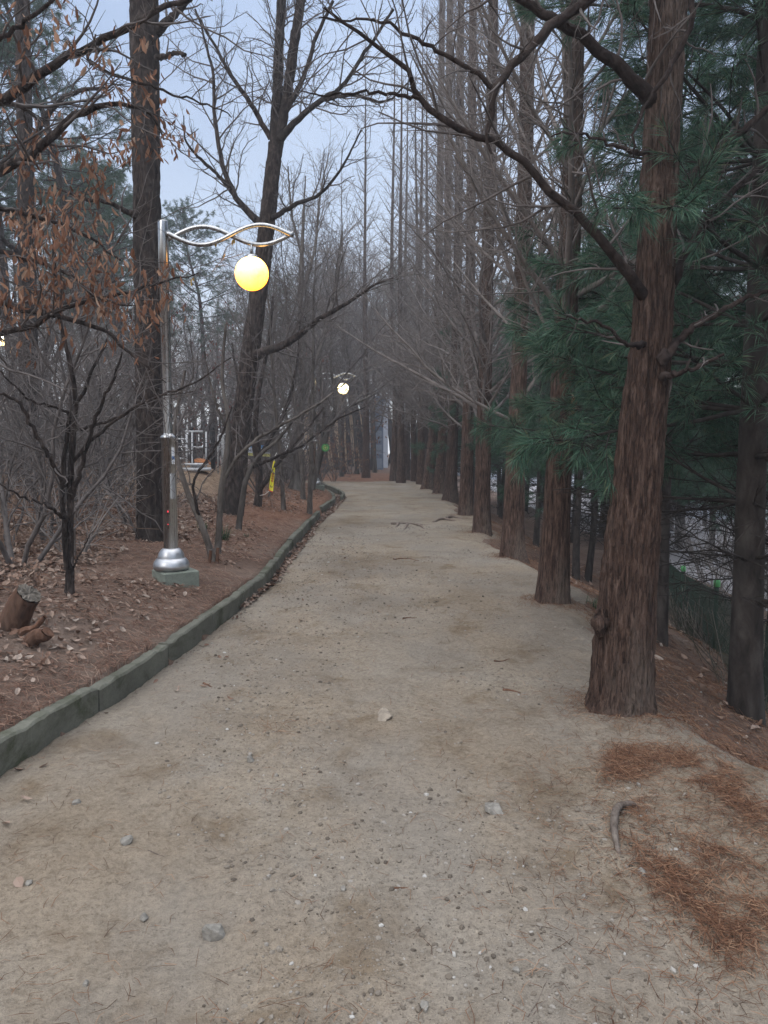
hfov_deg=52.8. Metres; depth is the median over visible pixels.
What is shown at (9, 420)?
bare tree
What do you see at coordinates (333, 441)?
bare tree
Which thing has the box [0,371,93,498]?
bare shrub
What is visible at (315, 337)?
bare tree
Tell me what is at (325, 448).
round sign
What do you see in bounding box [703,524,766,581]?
bare shrub
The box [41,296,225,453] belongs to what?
bare shrub
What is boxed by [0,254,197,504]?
bare shrub
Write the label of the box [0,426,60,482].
bare shrub
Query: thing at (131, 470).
bare shrub
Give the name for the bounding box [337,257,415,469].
bare tree
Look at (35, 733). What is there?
kerb
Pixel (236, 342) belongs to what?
bare tree
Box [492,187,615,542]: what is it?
pine tree
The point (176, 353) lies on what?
bare tree
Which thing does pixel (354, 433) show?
bare tree
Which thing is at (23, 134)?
oak tree
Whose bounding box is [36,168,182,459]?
pine tree
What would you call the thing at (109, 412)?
bare shrub
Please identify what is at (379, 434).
building
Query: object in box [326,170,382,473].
redwood tree
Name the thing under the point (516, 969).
rock
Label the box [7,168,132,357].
pine tree
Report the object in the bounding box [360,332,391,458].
bare tree
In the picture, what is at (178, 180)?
sky
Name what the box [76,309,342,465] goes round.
bare shrub
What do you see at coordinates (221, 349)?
bare tree
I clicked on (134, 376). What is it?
bare shrub
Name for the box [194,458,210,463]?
tarp bundle
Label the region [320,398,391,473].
bare shrub
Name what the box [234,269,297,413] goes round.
pine tree
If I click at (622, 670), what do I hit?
redwood tree
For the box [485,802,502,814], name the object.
rock
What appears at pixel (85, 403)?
bare shrub
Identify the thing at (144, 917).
rock
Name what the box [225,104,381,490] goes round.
oak tree
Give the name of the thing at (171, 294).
bare tree
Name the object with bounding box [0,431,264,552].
undergrowth
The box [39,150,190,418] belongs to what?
pine tree
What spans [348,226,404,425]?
bare tree
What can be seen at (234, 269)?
bare tree
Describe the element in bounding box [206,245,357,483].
bare tree
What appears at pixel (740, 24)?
pine tree
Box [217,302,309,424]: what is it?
bare tree
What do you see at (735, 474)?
pine tree
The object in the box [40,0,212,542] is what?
oak tree
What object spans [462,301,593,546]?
pine tree
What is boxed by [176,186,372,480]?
bare tree
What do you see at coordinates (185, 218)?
pine tree
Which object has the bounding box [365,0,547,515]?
redwood tree
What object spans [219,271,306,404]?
bare tree
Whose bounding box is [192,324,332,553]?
tree
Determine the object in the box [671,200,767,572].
pine tree
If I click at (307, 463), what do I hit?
bare shrub
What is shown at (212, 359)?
bare tree
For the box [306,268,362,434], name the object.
bare tree
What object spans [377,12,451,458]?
redwood tree
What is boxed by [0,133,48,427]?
pine tree
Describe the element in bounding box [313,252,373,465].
bare tree
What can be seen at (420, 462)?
redwood tree
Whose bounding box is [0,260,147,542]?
bare shrub
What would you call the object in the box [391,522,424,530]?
exposed root
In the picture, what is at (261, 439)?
bare shrub
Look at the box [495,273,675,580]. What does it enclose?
pine tree
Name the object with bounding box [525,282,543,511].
pine tree
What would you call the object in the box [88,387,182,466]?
bare shrub
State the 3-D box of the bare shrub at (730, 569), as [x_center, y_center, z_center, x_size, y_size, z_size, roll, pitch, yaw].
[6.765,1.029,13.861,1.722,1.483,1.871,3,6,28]
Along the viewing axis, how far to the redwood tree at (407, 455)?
34.39 m
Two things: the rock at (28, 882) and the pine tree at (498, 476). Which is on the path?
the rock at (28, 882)
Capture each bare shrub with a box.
[0,151,217,566]
[0,221,207,518]
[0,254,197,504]
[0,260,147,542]
[0,262,249,526]
[0,306,92,471]
[0,312,134,468]
[0,332,81,501]
[0,333,152,548]
[0,335,118,448]
[0,341,79,436]
[0,349,78,482]
[0,368,66,453]
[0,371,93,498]
[0,382,48,484]
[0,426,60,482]
[1,332,112,497]
[5,444,149,559]
[23,333,185,484]
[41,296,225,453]
[43,353,133,466]
[44,349,134,467]
[45,293,230,469]
[45,322,180,453]
[47,341,122,420]
[51,338,199,454]
[56,392,133,472]
[69,275,336,463]
[73,316,185,454]
[74,275,346,461]
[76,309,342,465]
[78,372,212,505]
[81,389,189,478]
[84,445,203,531]
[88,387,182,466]
[91,419,187,489]
[174,352,333,496]
[181,412,219,461]
[214,361,309,472]
[224,402,288,472]
[247,389,325,478]
[251,400,319,487]
[258,429,308,479]
[260,411,294,481]
[261,399,328,481]
[262,418,318,475]
[263,421,319,483]
[285,434,325,481]
[305,427,350,480]
[305,428,368,481]
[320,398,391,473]
[670,504,708,549]
[670,504,734,564]
[670,508,728,558]
[671,503,765,588]
[675,517,767,610]
[693,486,765,570]
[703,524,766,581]
[711,528,767,594]
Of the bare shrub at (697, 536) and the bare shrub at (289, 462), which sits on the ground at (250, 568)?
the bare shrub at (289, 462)
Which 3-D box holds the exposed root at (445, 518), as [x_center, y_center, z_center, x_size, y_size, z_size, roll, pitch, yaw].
[1.311,0.162,15.900,0.375,0.109,1.065,3,6,28]
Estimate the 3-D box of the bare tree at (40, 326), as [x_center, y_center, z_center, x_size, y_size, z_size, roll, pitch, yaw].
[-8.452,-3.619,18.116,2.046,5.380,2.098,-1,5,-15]
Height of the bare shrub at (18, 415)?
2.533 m
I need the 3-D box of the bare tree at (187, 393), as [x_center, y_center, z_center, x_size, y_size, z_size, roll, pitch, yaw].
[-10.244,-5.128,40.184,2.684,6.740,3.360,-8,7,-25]
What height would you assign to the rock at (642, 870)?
0.040 m
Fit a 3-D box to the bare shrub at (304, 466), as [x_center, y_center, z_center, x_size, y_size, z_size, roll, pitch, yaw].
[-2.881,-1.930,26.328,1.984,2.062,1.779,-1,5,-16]
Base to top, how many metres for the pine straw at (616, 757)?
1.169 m
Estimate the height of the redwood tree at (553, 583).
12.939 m
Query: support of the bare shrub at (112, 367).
on the ground at (250, 568)
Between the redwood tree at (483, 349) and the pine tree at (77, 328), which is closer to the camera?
the redwood tree at (483, 349)
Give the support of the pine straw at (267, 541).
on the ground at (250, 568)
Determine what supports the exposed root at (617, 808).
on the path
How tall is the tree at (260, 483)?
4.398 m
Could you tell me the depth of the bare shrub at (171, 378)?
15.61 m
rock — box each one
[25,880,32,885]
[72,799,80,804]
[83,979,88,986]
[120,835,132,845]
[140,912,148,921]
[202,923,224,941]
[247,755,253,762]
[377,707,391,720]
[420,1000,428,1012]
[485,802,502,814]
[513,966,519,972]
[638,867,645,876]
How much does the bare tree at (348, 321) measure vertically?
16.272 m
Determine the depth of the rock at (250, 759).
3.87 m
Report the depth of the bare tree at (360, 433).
42.44 m
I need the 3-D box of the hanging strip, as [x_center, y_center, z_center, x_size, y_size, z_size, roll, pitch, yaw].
[-2.231,-0.710,14.697,0.383,0.834,0.147,1,5,15]
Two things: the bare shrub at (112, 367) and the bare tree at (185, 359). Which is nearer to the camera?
the bare shrub at (112, 367)
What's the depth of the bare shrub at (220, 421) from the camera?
16.63 m
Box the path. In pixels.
[0,481,767,1023]
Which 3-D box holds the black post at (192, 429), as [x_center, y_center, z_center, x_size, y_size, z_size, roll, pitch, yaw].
[-4.355,-1.452,17.540,0.095,0.971,0.093,0,5,0]
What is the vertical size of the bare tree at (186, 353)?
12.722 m
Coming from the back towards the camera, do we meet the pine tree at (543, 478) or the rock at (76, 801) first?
the pine tree at (543, 478)
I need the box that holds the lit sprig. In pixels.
[190,239,245,285]
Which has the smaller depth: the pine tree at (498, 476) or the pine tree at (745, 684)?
the pine tree at (745, 684)
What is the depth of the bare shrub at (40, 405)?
19.90 m
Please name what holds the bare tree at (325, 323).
on the ground at (250, 568)
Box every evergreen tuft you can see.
[214,524,232,540]
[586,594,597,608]
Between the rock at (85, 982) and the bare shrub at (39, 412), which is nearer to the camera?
the rock at (85, 982)
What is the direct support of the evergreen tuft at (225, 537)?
on the ground at (250, 568)
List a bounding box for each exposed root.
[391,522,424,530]
[432,515,461,521]
[610,800,639,854]
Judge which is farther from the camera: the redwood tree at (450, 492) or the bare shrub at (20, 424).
the redwood tree at (450, 492)
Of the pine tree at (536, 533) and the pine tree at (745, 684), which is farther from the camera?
the pine tree at (536, 533)
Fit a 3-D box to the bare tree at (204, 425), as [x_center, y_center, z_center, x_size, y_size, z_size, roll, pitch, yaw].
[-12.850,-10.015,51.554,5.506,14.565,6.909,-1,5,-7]
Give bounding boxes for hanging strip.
[260,453,276,495]
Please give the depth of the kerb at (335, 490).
24.56 m
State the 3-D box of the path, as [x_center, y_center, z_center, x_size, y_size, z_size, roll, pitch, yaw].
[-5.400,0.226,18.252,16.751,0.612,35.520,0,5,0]
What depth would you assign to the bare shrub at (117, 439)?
10.20 m
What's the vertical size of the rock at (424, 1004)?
0.030 m
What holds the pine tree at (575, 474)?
on the ground at (250, 568)
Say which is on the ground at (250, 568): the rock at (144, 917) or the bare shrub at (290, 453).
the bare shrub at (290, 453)
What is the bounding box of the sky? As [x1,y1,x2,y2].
[0,0,757,453]
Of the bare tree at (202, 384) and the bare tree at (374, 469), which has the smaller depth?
the bare tree at (374, 469)
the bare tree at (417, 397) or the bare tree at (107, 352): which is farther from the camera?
the bare tree at (417, 397)
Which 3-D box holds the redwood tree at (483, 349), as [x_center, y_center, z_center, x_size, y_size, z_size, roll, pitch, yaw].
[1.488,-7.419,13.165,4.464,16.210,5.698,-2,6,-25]
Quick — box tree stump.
[0,584,40,631]
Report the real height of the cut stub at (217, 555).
0.219 m
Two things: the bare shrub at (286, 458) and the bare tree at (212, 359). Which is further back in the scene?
the bare tree at (212, 359)
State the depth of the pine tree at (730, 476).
12.04 m
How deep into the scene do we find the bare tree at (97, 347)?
12.83 m
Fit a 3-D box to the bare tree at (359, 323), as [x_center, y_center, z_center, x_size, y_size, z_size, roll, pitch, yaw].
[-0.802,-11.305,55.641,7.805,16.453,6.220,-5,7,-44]
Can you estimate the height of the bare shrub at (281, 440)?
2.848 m
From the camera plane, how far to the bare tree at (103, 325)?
27.50 m
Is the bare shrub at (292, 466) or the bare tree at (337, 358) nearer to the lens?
the bare shrub at (292, 466)
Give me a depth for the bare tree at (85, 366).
15.40 m
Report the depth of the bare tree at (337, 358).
49.78 m
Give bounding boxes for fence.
[668,558,767,711]
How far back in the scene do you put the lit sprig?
6.98 m
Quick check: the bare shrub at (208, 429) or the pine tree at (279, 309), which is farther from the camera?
the pine tree at (279, 309)
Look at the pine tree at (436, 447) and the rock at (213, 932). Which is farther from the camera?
the pine tree at (436, 447)
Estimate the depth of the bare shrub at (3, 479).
12.75 m
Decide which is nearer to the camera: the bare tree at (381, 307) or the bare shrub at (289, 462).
the bare shrub at (289, 462)
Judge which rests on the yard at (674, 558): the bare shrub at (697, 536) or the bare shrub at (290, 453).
the bare shrub at (697, 536)
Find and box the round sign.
[322,444,328,451]
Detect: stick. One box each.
[527,978,548,1016]
[657,714,691,725]
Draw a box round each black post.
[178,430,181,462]
[189,426,193,462]
[210,427,215,469]
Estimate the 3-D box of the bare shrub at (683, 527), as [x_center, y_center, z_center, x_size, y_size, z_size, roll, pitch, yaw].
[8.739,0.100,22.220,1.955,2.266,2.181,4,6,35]
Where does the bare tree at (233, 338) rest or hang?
on the ground at (250, 568)
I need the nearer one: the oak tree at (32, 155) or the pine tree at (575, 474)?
the oak tree at (32, 155)
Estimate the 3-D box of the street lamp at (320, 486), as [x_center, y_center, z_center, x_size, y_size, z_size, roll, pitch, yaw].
[-1.468,-2.246,22.032,1.407,3.477,0.468,0,5,-2]
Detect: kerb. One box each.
[0,511,319,776]
[320,481,344,501]
[320,489,335,513]
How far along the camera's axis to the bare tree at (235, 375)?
22.93 m
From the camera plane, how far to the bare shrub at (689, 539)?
15.49 m
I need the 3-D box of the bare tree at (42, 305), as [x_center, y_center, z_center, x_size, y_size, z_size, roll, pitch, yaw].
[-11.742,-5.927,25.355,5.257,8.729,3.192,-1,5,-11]
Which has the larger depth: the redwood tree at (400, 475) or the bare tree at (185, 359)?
the bare tree at (185, 359)
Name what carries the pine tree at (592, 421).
on the ground at (250, 568)
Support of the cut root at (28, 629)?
on the ground at (250, 568)
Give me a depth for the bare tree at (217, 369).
33.46 m
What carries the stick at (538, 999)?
on the path
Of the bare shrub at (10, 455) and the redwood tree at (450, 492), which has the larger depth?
the redwood tree at (450, 492)
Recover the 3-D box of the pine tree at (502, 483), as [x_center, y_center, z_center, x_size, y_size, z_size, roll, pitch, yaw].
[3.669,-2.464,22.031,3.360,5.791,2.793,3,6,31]
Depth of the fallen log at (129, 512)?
10.92 m
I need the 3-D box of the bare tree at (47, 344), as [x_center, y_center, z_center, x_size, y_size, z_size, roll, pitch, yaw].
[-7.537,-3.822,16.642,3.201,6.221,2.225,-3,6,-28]
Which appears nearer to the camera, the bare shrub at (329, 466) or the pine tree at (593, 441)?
the pine tree at (593, 441)
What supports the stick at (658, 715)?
on the path
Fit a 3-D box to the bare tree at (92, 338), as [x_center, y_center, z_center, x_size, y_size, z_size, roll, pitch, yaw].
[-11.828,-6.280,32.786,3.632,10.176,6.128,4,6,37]
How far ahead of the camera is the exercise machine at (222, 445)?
17.14 m
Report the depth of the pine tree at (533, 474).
19.83 m
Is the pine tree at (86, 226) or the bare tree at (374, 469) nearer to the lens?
the pine tree at (86, 226)
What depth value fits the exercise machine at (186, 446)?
16.93 m
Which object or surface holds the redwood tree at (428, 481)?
on the ground at (250, 568)
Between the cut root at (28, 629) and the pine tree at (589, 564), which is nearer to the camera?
the cut root at (28, 629)
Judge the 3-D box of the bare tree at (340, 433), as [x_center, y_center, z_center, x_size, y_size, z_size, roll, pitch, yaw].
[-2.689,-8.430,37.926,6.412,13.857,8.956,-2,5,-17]
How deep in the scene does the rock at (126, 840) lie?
3.06 m
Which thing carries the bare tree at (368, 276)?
on the ground at (250, 568)
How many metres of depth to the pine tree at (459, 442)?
25.54 m
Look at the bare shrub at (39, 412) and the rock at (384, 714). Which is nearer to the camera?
the rock at (384, 714)
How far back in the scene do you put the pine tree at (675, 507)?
22.74 m
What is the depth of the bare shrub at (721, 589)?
12.09 m
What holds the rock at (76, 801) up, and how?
on the path
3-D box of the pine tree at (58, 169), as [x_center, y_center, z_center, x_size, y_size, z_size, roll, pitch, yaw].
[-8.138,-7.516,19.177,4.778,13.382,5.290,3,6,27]
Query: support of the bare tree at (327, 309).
on the ground at (250, 568)
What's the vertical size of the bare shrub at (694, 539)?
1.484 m
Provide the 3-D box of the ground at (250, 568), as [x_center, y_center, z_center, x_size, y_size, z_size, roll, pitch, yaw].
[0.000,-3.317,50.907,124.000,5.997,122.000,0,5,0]
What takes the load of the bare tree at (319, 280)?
on the ground at (250, 568)
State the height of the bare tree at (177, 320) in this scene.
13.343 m
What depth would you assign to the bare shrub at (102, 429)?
16.71 m
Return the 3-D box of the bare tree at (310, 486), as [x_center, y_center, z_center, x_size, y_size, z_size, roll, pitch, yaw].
[-0.805,-3.451,15.784,4.692,7.259,3.358,-3,6,-31]
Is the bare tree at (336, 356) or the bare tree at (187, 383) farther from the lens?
the bare tree at (336, 356)
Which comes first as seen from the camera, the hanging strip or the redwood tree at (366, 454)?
the hanging strip
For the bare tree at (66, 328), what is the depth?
23.73 m
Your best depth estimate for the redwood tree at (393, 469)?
33.31 m
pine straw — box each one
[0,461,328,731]
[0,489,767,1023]
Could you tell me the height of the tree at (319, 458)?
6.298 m
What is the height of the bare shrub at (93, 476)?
3.170 m
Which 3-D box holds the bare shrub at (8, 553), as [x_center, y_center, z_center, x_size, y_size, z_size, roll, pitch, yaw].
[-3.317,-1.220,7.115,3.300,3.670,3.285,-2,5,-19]
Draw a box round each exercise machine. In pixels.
[178,433,187,465]
[183,431,210,470]
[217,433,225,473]
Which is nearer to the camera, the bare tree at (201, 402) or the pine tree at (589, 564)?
the pine tree at (589, 564)
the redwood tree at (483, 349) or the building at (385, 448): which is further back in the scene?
the building at (385, 448)
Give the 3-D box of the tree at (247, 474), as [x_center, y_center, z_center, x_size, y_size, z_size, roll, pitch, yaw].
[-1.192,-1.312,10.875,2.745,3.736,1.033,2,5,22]
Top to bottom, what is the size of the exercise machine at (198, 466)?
0.944 m
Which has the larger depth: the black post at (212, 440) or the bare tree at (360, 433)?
the bare tree at (360, 433)
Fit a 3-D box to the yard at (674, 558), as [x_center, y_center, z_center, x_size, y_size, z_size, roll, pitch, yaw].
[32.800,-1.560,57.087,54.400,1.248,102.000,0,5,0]
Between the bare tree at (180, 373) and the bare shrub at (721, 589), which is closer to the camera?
the bare shrub at (721, 589)
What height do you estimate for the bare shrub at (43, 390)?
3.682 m
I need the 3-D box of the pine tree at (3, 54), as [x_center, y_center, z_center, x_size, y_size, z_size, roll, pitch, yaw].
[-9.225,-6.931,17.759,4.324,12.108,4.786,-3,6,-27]
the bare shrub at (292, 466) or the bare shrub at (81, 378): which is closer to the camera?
the bare shrub at (81, 378)
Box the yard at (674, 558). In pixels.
[491,479,766,610]
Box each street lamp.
[152,220,293,587]
[313,372,356,490]
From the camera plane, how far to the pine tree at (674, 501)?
29.77 m
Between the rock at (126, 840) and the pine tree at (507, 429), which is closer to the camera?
the rock at (126, 840)
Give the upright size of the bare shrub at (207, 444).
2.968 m
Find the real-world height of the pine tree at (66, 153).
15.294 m
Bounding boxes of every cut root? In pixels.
[17,615,47,635]
[23,627,53,647]
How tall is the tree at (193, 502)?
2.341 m
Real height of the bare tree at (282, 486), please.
6.188 m
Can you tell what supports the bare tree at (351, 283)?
on the ground at (250, 568)
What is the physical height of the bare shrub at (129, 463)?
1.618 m
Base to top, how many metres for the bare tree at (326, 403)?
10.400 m
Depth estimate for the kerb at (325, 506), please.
18.77 m
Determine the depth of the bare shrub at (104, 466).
10.19 m
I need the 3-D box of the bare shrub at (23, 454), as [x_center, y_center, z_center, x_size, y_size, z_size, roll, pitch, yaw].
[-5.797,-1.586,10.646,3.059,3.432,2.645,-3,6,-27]
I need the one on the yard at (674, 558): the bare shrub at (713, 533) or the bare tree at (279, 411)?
the bare shrub at (713, 533)
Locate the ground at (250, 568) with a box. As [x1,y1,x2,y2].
[0,454,767,770]
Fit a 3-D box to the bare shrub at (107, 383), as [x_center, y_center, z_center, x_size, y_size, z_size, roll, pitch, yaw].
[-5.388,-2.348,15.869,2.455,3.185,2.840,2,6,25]
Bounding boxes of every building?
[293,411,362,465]
[369,397,389,467]
[375,396,385,469]
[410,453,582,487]
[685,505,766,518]
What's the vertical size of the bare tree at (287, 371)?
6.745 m
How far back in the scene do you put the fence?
8.94 m
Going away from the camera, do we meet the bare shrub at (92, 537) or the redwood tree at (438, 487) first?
the bare shrub at (92, 537)
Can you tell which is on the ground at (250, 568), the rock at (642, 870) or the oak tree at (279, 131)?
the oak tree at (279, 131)
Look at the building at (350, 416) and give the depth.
53.77 m
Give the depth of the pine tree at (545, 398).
29.42 m
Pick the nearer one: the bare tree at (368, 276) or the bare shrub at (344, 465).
the bare shrub at (344, 465)
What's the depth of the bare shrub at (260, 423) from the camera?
24.86 m
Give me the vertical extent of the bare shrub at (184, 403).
7.113 m
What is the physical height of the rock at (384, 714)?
0.064 m
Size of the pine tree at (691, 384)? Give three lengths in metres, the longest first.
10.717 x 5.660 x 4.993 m
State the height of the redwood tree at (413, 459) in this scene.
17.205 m
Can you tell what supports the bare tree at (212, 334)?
on the ground at (250, 568)
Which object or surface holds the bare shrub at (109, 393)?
on the ground at (250, 568)
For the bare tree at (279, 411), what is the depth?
41.63 m
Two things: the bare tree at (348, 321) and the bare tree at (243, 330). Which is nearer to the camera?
the bare tree at (243, 330)
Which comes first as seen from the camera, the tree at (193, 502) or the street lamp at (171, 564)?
the street lamp at (171, 564)
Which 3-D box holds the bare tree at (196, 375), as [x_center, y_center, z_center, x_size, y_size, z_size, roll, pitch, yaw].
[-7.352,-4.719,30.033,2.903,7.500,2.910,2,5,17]
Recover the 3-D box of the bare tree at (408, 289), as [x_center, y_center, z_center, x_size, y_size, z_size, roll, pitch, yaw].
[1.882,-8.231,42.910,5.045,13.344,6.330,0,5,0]
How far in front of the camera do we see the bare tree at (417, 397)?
45.92 m
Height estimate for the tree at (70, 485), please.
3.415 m
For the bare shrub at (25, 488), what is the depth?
8.23 m
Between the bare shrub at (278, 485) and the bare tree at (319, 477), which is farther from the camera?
the bare tree at (319, 477)
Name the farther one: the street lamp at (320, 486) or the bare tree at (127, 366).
the street lamp at (320, 486)
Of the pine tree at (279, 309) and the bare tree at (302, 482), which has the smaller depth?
the bare tree at (302, 482)
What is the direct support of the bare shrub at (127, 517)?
on the ground at (250, 568)
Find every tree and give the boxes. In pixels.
[0,0,77,436]
[0,0,127,492]
[0,0,132,456]
[0,0,300,492]
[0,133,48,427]
[0,198,102,455]
[0,199,293,595]
[0,202,101,443]
[0,249,61,413]
[0,339,26,517]
[3,228,133,464]
[5,124,131,393]
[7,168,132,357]
[10,216,111,398]
[16,248,108,375]
[31,266,131,492]
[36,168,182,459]
[38,244,134,410]
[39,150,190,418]
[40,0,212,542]
[41,247,134,386]
[54,255,133,391]
[68,281,134,427]
[96,317,135,447]
[115,370,240,561]
[122,178,346,509]
[134,250,220,395]
[160,0,444,515]
[161,197,249,464]
[170,268,230,460]
[170,330,211,425]
[171,273,186,389]
[171,290,200,384]
[171,291,225,457]
[171,306,200,449]
[171,354,204,441]
[172,160,363,499]
[173,305,212,421]
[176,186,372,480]
[176,280,237,457]
[176,313,208,435]
[183,316,231,456]
[186,294,234,412]
[186,333,229,452]
[188,310,239,419]
[189,238,248,383]
[191,257,293,474]
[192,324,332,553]
[198,291,234,440]
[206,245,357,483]
[206,293,339,506]
[206,317,280,428]
[208,285,265,421]
[211,291,399,530]
[212,254,293,441]
[213,155,428,513]
[213,221,285,381]
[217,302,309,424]
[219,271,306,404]
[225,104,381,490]
[229,301,346,449]
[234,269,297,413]
[237,186,395,473]
[257,207,407,421]
[262,317,299,414]
[268,0,767,717]
[274,263,340,432]
[276,243,350,469]
[277,184,383,476]
[282,193,391,472]
[288,273,380,489]
[289,247,373,455]
[289,302,377,472]
[292,256,381,461]
[298,223,362,401]
[305,225,382,428]
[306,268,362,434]
[312,228,395,471]
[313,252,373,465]
[315,0,629,536]
[316,225,382,389]
[319,241,389,465]
[323,38,407,477]
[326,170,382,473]
[329,0,645,564]
[329,222,386,379]
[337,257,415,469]
[338,237,395,432]
[345,30,424,480]
[348,0,429,482]
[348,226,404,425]
[352,262,415,394]
[356,237,429,384]
[360,244,463,469]
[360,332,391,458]
[365,0,537,504]
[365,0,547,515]
[367,0,495,489]
[371,0,440,484]
[371,0,754,604]
[372,65,433,481]
[376,0,505,493]
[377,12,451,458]
[377,79,428,479]
[382,236,429,407]
[408,293,505,506]
[425,291,527,493]
[458,336,544,519]
[460,275,537,514]
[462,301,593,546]
[469,0,767,646]
[473,264,548,513]
[491,261,548,494]
[491,271,555,507]
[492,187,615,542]
[495,0,767,726]
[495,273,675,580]
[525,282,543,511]
[532,198,699,535]
[538,299,686,582]
[541,264,598,518]
[570,205,701,546]
[571,239,692,545]
[582,0,767,701]
[584,218,737,513]
[670,214,725,547]
[670,343,737,530]
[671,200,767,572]
[671,249,767,553]
[722,375,767,517]
[723,442,767,493]
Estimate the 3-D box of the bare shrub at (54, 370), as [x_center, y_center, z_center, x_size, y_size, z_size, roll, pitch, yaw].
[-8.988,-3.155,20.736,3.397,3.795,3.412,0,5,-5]
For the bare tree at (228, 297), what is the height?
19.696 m
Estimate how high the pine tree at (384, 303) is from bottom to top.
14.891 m
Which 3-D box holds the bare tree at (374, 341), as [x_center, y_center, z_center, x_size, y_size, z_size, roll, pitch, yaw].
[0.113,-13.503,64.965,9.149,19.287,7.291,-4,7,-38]
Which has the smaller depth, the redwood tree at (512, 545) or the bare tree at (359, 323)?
the redwood tree at (512, 545)
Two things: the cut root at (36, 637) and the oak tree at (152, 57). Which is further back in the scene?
the oak tree at (152, 57)
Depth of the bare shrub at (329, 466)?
30.91 m
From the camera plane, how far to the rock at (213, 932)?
2.51 m
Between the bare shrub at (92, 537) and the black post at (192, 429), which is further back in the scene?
the black post at (192, 429)
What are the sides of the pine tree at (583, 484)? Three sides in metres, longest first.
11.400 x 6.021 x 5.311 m
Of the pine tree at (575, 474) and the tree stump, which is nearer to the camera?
the tree stump
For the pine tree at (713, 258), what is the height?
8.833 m

